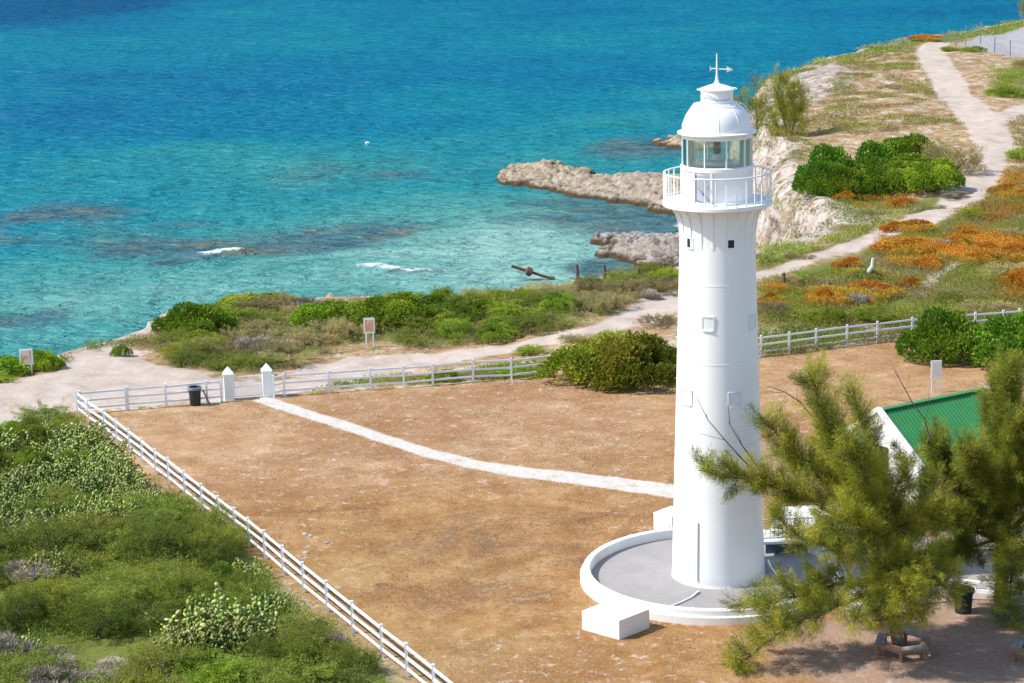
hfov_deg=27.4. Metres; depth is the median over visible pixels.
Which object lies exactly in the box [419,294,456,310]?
sea grape bush
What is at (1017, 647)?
bench
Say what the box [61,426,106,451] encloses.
prickly pear
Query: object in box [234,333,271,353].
bare twig bush
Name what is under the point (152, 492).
prickly pear
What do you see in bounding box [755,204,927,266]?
slope grass
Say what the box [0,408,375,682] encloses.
undergrowth
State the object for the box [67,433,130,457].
prickly pear
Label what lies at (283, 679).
thorn bush
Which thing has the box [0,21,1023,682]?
ground
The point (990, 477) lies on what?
casuarina tree
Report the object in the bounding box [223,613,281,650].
prickly pear
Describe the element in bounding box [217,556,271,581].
prickly pear
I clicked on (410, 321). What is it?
thorn bush
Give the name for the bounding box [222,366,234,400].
gate pillar
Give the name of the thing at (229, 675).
green shrub
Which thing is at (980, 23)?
wire fence
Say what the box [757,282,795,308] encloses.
rusty growth
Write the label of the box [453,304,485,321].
green shrub
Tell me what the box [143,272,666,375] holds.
coastal grass
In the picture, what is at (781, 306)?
dry scrub bush
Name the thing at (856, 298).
bare twig bush
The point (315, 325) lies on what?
dry scrub bush
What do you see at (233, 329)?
green shrub
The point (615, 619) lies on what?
concrete block
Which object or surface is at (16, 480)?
prickly pear
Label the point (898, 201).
rust red shrub
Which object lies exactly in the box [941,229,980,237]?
rust red shrub
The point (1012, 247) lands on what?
rust red shrub
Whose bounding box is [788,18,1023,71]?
headland herbs
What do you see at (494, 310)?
green shrub
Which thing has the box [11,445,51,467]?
green shrub
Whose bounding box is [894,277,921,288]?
rust red shrub
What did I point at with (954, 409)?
keepers house
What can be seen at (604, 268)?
wooden post
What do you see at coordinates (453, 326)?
green shrub
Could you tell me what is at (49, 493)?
thorn bush
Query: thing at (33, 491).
prickly pear
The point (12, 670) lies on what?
thorn bush
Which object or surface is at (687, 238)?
window
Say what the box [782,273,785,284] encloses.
wooden post
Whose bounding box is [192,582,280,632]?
prickly pear
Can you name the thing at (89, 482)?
prickly pear
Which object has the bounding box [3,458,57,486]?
prickly pear
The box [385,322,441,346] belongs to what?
thorn bush
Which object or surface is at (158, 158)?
sea
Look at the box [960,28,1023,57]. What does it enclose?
parking lot
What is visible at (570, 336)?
dry scrub bush
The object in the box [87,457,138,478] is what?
prickly pear
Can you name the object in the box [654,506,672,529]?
concrete plinth
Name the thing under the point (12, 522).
prickly pear
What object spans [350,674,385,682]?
thorn bush
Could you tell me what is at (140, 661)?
thorn bush
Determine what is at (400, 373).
dry scrub bush
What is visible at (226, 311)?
green shrub
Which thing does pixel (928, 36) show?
rust red shrub
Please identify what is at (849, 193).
rust red shrub
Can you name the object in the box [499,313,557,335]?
thorn bush
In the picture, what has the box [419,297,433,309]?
green shrub
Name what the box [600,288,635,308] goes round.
dry scrub bush
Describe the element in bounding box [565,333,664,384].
sea grape bush
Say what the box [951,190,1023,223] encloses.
rusty growth
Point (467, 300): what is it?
green shrub
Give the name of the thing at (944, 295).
green shrub
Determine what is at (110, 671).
bare twig bush
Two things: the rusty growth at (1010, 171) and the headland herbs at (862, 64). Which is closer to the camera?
the rusty growth at (1010, 171)
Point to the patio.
(973, 574)
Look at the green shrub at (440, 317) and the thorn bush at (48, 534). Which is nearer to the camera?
the thorn bush at (48, 534)
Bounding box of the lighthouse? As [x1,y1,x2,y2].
[662,53,772,588]
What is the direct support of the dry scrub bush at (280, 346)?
on the ground at (972, 65)
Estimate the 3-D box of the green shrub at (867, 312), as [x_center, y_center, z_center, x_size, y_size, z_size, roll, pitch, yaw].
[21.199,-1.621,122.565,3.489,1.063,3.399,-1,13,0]
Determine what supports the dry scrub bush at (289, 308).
on the ground at (972, 65)
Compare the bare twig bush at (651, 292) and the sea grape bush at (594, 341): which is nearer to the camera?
the sea grape bush at (594, 341)
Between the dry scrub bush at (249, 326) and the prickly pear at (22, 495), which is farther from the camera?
the dry scrub bush at (249, 326)
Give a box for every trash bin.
[187,385,210,405]
[952,585,974,614]
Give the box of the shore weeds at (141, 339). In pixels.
[56,333,152,362]
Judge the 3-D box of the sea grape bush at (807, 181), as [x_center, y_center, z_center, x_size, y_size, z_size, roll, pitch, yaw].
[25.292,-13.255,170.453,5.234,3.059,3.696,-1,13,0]
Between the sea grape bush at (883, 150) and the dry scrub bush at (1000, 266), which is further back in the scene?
the sea grape bush at (883, 150)
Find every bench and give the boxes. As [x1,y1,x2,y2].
[875,629,930,662]
[1010,638,1023,660]
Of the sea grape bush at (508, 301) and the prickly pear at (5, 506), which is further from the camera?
the sea grape bush at (508, 301)
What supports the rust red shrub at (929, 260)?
on the ground at (972, 65)
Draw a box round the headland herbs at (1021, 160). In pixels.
[981,113,1023,198]
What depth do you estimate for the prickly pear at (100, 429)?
102.37 m
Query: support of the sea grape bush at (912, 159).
on the ground at (972, 65)
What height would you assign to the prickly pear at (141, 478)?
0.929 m
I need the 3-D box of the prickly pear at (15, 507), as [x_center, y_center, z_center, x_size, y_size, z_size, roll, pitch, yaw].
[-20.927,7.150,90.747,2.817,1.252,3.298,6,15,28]
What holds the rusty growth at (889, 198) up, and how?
on the ground at (972, 65)
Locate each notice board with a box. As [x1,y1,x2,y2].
[19,349,33,373]
[363,318,374,347]
[931,360,941,392]
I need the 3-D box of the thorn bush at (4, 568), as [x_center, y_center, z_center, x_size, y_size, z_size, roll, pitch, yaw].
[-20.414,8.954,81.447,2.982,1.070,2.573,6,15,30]
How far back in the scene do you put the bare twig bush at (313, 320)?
124.79 m
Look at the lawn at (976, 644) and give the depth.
88.97 m
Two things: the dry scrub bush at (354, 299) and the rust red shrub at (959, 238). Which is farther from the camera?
the rust red shrub at (959, 238)
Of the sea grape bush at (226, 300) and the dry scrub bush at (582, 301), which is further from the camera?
the sea grape bush at (226, 300)
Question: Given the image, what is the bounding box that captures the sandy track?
[0,41,1023,422]
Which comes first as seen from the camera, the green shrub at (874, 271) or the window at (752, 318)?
the window at (752, 318)
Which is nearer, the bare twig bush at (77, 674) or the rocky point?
the bare twig bush at (77, 674)
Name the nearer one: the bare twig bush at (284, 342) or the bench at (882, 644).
the bench at (882, 644)
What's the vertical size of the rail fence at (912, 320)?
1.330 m
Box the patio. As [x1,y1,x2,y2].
[846,530,1023,605]
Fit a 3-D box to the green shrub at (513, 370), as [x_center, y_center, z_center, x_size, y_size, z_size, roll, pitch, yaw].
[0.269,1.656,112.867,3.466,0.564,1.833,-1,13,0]
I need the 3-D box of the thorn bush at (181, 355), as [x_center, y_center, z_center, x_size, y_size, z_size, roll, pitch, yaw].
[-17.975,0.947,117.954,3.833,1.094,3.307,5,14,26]
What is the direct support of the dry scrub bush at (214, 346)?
on the ground at (972, 65)
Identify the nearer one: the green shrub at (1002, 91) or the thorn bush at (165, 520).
the thorn bush at (165, 520)
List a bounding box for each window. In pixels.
[680,387,691,406]
[686,236,693,249]
[701,316,714,331]
[726,238,735,249]
[728,392,740,408]
[749,313,755,330]
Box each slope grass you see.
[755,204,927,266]
[757,182,1023,355]
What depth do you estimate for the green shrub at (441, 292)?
129.03 m
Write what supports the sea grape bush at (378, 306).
on the ground at (972, 65)
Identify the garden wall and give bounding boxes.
[932,571,1023,597]
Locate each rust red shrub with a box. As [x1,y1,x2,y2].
[758,291,775,299]
[814,286,834,302]
[830,256,861,268]
[834,190,854,199]
[840,279,895,298]
[844,293,876,306]
[868,236,937,251]
[879,220,901,230]
[881,218,936,232]
[885,196,914,208]
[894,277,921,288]
[898,34,942,41]
[903,254,946,270]
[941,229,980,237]
[941,233,969,245]
[962,249,997,263]
[978,240,998,250]
[986,182,1016,192]
[998,242,1023,252]
[1000,267,1023,286]
[1014,187,1023,195]
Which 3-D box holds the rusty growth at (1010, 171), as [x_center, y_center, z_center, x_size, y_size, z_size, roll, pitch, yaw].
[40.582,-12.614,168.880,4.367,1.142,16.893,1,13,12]
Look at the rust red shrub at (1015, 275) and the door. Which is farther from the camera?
the rust red shrub at (1015, 275)
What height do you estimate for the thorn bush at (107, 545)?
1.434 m
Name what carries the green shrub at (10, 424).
on the ground at (972, 65)
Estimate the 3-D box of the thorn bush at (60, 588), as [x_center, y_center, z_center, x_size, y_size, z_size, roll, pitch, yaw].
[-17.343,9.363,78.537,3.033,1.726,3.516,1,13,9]
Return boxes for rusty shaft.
[511,265,554,279]
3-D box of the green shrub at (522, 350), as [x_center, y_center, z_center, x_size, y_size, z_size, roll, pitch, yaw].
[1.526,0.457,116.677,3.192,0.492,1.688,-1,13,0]
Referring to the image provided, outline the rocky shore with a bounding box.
[589,230,678,267]
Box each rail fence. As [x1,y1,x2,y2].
[76,391,452,682]
[78,387,127,413]
[126,379,222,409]
[272,355,559,397]
[758,308,1022,356]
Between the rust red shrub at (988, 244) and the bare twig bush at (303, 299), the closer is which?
the bare twig bush at (303, 299)
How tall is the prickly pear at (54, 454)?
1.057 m
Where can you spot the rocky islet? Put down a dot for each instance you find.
(671, 141)
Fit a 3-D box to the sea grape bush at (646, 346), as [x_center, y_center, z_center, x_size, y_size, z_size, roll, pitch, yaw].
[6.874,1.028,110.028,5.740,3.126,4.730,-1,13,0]
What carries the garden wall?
on the patio
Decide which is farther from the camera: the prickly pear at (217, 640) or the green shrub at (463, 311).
the green shrub at (463, 311)
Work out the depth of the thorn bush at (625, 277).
134.13 m
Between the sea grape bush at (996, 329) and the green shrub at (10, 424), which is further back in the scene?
the sea grape bush at (996, 329)
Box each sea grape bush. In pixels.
[0,355,40,377]
[27,349,65,371]
[151,301,241,334]
[215,292,299,309]
[289,299,356,329]
[341,291,432,327]
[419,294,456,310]
[455,299,531,310]
[532,301,573,310]
[536,343,635,387]
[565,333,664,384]
[589,329,676,393]
[791,160,847,195]
[794,142,860,177]
[812,165,874,197]
[846,139,898,166]
[850,159,919,196]
[856,152,931,184]
[880,133,937,160]
[895,305,986,366]
[896,157,965,192]
[949,310,1023,367]
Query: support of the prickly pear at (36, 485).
on the ground at (972, 65)
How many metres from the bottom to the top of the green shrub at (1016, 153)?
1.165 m
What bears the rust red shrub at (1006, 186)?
on the ground at (972, 65)
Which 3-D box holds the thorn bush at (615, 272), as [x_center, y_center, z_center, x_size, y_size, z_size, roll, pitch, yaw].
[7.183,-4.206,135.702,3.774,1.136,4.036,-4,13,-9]
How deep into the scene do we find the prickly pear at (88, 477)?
92.79 m
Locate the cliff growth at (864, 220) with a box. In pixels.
[725,45,888,240]
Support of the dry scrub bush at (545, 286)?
on the ground at (972, 65)
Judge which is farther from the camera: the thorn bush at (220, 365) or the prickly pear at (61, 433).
the thorn bush at (220, 365)
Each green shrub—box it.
[0,369,19,382]
[0,420,20,431]
[0,446,12,467]
[10,417,51,444]
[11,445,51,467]
[54,448,87,468]
[63,585,143,623]
[109,344,132,356]
[157,507,207,527]
[170,641,221,675]
[177,328,226,345]
[178,648,258,682]
[202,560,247,587]
[205,305,231,318]
[218,304,265,318]
[219,324,251,334]
[366,291,427,297]
[408,312,464,330]
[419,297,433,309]
[421,303,452,326]
[425,369,464,382]
[428,285,453,301]
[431,317,475,343]
[443,290,483,309]
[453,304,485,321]
[473,322,522,343]
[476,289,505,304]
[479,315,521,327]
[482,296,555,318]
[492,364,545,378]
[496,286,542,298]
[511,343,555,355]
[537,290,580,311]
[593,328,639,339]
[644,263,678,283]
[756,251,786,262]
[786,270,841,283]
[799,307,854,324]
[847,301,908,322]
[851,268,882,279]
[936,290,982,303]
[939,46,960,51]
[959,46,987,51]
[959,205,1002,217]
[984,87,997,95]
[992,86,1023,97]
[1003,147,1023,159]
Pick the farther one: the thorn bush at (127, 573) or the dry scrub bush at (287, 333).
the dry scrub bush at (287, 333)
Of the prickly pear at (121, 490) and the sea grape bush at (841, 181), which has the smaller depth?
the prickly pear at (121, 490)
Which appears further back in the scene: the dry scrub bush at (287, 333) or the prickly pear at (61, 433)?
the dry scrub bush at (287, 333)
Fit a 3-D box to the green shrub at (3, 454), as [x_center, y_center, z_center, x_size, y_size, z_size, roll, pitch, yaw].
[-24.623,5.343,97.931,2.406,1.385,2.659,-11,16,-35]
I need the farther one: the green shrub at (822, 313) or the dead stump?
the dead stump
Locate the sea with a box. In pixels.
[0,0,1023,368]
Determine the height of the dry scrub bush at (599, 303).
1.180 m
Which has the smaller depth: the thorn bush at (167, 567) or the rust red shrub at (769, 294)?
the thorn bush at (167, 567)
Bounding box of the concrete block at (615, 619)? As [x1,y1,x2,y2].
[582,599,648,639]
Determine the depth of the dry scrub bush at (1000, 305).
124.70 m
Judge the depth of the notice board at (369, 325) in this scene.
120.30 m
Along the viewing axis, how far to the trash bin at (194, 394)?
108.13 m
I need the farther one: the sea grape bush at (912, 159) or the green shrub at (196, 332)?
the sea grape bush at (912, 159)
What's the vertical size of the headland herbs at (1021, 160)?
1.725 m
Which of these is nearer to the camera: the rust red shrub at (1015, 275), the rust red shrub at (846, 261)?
the rust red shrub at (1015, 275)
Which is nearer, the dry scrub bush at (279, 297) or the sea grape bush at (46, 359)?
the sea grape bush at (46, 359)
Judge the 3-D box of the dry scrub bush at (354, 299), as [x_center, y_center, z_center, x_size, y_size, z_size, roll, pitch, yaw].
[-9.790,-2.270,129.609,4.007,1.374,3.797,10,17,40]
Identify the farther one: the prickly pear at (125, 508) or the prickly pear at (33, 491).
the prickly pear at (33, 491)
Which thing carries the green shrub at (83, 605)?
on the ground at (972, 65)
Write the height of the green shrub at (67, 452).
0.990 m
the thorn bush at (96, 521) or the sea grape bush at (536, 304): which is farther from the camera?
the sea grape bush at (536, 304)
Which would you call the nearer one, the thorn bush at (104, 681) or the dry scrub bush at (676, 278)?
the thorn bush at (104, 681)
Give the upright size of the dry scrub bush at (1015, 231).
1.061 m
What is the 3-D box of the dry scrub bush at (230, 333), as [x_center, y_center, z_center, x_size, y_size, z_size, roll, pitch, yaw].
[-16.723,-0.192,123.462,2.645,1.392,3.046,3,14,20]
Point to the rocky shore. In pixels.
(633, 247)
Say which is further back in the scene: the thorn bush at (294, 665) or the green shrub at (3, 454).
the green shrub at (3, 454)
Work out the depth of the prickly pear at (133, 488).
91.55 m
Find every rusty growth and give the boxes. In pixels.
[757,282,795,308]
[795,283,851,306]
[812,266,908,304]
[835,189,922,211]
[872,221,1023,267]
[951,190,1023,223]
[984,256,1023,303]
[990,167,1023,198]
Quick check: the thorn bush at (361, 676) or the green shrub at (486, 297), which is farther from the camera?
the green shrub at (486, 297)
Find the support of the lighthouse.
on the round plinth at (635, 569)
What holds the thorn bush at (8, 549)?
on the ground at (972, 65)
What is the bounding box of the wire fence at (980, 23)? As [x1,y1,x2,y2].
[950,22,1023,56]
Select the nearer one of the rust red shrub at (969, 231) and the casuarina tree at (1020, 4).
the rust red shrub at (969, 231)
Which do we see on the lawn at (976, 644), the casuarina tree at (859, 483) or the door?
the casuarina tree at (859, 483)
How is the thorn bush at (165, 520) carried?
on the ground at (972, 65)
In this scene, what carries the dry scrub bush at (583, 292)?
on the ground at (972, 65)
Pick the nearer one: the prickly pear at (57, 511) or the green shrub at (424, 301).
the prickly pear at (57, 511)
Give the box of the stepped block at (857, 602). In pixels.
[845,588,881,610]
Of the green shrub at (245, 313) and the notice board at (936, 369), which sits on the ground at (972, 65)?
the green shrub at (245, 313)
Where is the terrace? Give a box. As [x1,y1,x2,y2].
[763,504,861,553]
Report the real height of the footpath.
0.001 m
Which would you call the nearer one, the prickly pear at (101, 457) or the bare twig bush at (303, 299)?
the prickly pear at (101, 457)
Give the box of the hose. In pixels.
[670,590,699,605]
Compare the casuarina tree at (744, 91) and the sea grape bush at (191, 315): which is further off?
the casuarina tree at (744, 91)
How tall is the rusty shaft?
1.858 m
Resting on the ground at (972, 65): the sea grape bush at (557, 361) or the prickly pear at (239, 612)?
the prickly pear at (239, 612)
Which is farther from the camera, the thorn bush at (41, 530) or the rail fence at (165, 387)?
the rail fence at (165, 387)
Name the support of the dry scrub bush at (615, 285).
on the ground at (972, 65)
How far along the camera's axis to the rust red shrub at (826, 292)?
126.85 m
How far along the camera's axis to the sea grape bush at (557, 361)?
110.18 m
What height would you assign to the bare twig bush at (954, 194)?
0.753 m
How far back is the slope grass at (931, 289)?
133.40 m
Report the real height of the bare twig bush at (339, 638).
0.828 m
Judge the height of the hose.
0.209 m
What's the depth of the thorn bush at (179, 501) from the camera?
89.15 m
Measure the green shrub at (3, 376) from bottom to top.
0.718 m
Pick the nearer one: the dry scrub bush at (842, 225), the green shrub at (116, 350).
the green shrub at (116, 350)
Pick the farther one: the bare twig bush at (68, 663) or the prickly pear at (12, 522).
the prickly pear at (12, 522)
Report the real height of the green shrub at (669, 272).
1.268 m
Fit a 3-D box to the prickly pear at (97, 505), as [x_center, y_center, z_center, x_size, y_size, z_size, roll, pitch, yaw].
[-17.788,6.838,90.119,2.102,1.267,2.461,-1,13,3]
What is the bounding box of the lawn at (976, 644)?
[72,342,1023,682]
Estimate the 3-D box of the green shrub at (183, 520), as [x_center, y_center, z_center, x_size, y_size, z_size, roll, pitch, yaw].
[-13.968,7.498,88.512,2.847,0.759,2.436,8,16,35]
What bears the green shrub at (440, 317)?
on the ground at (972, 65)
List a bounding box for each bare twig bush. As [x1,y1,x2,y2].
[0,629,19,650]
[0,637,72,671]
[1,558,66,582]
[5,512,58,527]
[20,663,93,682]
[34,652,89,679]
[88,655,159,682]
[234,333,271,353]
[263,338,302,348]
[287,295,330,308]
[301,317,325,328]
[324,630,348,646]
[638,288,664,298]
[840,293,874,306]
[930,238,955,245]
[939,189,970,198]
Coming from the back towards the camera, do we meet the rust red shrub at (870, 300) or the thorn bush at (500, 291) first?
the thorn bush at (500, 291)
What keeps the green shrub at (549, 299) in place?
on the ground at (972, 65)
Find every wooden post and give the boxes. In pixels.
[575,264,578,278]
[602,265,606,278]
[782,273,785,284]
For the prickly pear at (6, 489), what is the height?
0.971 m
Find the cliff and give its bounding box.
[146,51,857,327]
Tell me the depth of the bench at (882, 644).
72.11 m
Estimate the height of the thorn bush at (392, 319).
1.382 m
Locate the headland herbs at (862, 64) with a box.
[807,47,964,135]
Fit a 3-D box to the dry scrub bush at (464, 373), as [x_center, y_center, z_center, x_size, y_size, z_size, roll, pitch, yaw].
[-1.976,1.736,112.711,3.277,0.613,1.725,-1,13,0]
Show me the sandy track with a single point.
(92, 369)
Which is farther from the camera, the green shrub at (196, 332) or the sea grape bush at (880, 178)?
the sea grape bush at (880, 178)
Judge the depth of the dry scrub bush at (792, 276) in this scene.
134.10 m
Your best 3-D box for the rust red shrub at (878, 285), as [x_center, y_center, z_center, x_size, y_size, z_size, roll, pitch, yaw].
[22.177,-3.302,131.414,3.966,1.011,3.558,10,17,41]
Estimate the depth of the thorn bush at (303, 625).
73.38 m
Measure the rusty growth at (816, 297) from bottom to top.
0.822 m
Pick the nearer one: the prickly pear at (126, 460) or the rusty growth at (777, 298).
the prickly pear at (126, 460)
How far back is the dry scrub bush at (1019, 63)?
262.52 m
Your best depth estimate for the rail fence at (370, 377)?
110.69 m
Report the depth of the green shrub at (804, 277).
135.35 m
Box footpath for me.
[254,397,673,497]
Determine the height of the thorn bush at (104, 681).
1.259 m
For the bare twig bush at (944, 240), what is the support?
on the ground at (972, 65)
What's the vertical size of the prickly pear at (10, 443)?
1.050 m
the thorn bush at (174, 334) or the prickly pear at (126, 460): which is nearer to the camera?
the prickly pear at (126, 460)
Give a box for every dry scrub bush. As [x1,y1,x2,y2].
[187,334,234,352]
[209,325,251,350]
[233,296,262,310]
[233,318,287,336]
[245,337,292,357]
[252,345,324,366]
[258,289,293,313]
[263,323,317,340]
[276,302,300,314]
[280,313,307,324]
[284,331,343,355]
[306,314,346,335]
[324,315,379,337]
[330,380,351,388]
[335,294,374,310]
[383,370,427,384]
[450,285,493,295]
[456,368,501,379]
[519,279,553,292]
[540,284,578,300]
[551,280,581,292]
[554,334,599,342]
[566,292,617,315]
[572,276,610,294]
[572,289,599,297]
[575,290,599,308]
[597,277,654,298]
[598,287,644,301]
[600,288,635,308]
[632,273,678,292]
[632,312,677,327]
[650,275,678,288]
[757,299,791,321]
[767,272,801,286]
[779,252,816,259]
[830,223,873,235]
[855,207,895,214]
[897,202,948,210]
[917,134,989,175]
[934,286,992,303]
[954,297,1023,316]
[967,198,1020,209]
[974,259,1023,281]
[995,225,1023,237]
[1009,57,1023,68]
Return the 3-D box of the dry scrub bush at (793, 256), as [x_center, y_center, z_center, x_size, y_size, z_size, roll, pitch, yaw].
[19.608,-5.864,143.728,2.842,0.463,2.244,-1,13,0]
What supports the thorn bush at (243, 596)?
on the ground at (972, 65)
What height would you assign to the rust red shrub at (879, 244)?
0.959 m
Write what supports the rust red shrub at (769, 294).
on the ground at (972, 65)
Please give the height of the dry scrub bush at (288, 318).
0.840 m
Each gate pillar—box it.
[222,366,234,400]
[261,363,272,396]
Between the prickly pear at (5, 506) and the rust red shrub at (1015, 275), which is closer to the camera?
the prickly pear at (5, 506)
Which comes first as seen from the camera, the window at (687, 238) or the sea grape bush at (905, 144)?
the window at (687, 238)
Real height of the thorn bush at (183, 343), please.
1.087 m
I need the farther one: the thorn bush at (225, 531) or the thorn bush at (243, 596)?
the thorn bush at (225, 531)
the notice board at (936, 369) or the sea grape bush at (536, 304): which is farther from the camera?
the sea grape bush at (536, 304)
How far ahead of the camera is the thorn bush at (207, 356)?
119.39 m
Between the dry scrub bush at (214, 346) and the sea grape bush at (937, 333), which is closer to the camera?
the sea grape bush at (937, 333)
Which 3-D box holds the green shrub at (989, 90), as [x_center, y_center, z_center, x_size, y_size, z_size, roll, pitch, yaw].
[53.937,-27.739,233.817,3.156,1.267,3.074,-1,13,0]
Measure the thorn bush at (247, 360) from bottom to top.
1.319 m
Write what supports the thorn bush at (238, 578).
on the ground at (972, 65)
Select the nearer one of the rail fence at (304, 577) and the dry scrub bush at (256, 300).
the rail fence at (304, 577)
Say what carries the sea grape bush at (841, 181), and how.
on the ground at (972, 65)
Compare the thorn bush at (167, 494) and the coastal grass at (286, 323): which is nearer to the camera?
the thorn bush at (167, 494)
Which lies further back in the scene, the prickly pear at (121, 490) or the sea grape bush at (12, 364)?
the sea grape bush at (12, 364)
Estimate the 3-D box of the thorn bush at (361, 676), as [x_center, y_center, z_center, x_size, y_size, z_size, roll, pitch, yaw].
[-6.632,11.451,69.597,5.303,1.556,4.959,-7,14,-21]
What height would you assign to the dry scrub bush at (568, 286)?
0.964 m
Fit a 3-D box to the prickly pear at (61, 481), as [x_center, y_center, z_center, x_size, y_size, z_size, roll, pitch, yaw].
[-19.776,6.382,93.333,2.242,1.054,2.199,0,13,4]
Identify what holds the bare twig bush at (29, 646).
on the ground at (972, 65)
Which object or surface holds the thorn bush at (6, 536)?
on the ground at (972, 65)
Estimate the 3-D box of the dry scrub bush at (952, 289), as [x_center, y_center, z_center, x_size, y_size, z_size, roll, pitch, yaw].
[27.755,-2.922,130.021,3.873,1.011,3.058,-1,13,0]
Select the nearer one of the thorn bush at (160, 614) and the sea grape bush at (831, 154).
the thorn bush at (160, 614)
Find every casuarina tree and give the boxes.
[688,348,978,676]
[733,71,772,140]
[749,62,818,150]
[899,341,1023,633]
[1017,0,1023,16]
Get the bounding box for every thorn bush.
[0,506,33,560]
[0,510,105,573]
[0,533,31,578]
[0,555,23,586]
[0,582,57,634]
[0,643,71,682]
[1,540,127,598]
[7,561,83,622]
[9,398,81,428]
[14,481,105,519]
[15,517,91,559]
[40,590,153,644]
[54,508,147,552]
[54,524,169,563]
[80,678,131,682]
[81,557,193,607]
[92,507,197,557]
[95,489,211,523]
[97,633,209,682]
[105,588,212,640]
[110,515,189,567]
[111,555,230,596]
[144,557,222,613]
[147,326,189,344]
[157,337,220,358]
[157,348,229,367]
[158,484,197,513]
[163,516,256,561]
[168,499,241,538]
[171,534,248,575]
[184,351,250,366]
[194,354,242,372]
[198,664,309,682]
[207,574,281,615]
[222,612,353,667]
[224,565,270,594]
[227,348,283,372]
[235,632,354,682]
[238,314,273,330]
[254,656,391,682]
[255,309,290,324]
[274,621,356,671]
[334,643,384,682]
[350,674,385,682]
[362,309,430,332]
[376,308,411,329]
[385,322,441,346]
[471,286,511,296]
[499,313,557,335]
[518,291,543,307]
[520,308,579,330]
[569,274,610,288]
[596,272,648,287]
[598,265,649,282]
[632,259,666,279]
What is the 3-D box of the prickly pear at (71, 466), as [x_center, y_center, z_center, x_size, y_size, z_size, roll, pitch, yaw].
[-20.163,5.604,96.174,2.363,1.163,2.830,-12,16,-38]
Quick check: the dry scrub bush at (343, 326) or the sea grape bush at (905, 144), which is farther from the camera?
the sea grape bush at (905, 144)
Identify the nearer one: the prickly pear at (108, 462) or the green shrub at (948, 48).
the prickly pear at (108, 462)
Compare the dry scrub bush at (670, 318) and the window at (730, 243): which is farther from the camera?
the dry scrub bush at (670, 318)
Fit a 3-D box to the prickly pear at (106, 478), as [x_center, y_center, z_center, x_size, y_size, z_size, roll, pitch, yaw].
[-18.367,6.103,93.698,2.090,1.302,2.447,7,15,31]
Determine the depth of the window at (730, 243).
76.34 m
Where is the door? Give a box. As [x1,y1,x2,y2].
[693,173,712,204]
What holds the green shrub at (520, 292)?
on the ground at (972, 65)
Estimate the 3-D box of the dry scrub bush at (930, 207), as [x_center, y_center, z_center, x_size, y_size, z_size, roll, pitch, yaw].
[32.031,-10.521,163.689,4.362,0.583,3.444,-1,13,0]
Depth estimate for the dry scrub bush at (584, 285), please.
131.57 m
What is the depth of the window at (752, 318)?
77.46 m
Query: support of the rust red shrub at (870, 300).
on the ground at (972, 65)
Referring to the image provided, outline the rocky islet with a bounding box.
[651,134,713,150]
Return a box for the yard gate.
[234,374,262,396]
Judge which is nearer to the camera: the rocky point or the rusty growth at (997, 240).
the rusty growth at (997, 240)
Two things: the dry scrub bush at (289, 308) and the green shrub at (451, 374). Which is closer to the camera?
the green shrub at (451, 374)
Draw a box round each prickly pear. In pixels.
[0,424,34,451]
[0,476,33,503]
[0,495,48,526]
[0,500,33,525]
[0,513,30,544]
[2,626,67,658]
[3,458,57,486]
[9,459,59,488]
[9,489,62,515]
[14,479,78,504]
[16,473,57,493]
[20,458,84,488]
[20,546,80,582]
[22,438,83,461]
[24,504,92,532]
[25,420,64,440]
[36,422,93,449]
[39,473,89,498]
[44,422,78,444]
[44,496,88,517]
[46,446,101,480]
[54,420,112,442]
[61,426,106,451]
[63,504,113,529]
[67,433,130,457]
[67,473,120,500]
[70,467,104,494]
[71,489,116,514]
[73,466,115,495]
[74,443,126,463]
[79,462,124,477]
[84,447,136,470]
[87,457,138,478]
[99,469,153,494]
[100,456,143,484]
[102,479,152,502]
[106,493,157,520]
[116,482,161,504]
[128,487,164,508]
[144,588,258,641]
[150,623,205,661]
[186,615,253,659]
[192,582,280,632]
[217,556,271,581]
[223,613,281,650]
[254,588,290,615]
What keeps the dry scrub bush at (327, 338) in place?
on the ground at (972, 65)
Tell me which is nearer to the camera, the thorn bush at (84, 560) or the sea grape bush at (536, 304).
the thorn bush at (84, 560)
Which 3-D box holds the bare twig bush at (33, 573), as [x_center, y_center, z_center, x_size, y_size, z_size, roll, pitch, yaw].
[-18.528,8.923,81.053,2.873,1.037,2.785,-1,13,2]
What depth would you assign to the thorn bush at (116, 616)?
75.96 m
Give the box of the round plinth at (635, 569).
[580,528,846,625]
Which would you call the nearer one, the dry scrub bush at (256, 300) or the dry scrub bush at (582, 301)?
the dry scrub bush at (582, 301)
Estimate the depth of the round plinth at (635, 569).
79.78 m
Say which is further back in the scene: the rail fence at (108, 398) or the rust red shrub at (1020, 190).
the rust red shrub at (1020, 190)
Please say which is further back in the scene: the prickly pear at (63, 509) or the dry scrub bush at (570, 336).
the dry scrub bush at (570, 336)
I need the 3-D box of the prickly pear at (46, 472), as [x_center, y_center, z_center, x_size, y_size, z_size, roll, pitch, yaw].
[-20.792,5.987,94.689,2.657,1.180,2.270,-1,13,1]
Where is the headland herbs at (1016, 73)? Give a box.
[982,61,1023,97]
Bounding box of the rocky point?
[496,159,681,215]
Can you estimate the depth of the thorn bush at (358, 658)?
71.72 m
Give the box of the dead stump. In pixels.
[863,258,873,277]
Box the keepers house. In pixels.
[848,385,989,507]
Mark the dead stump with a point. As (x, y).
(870, 269)

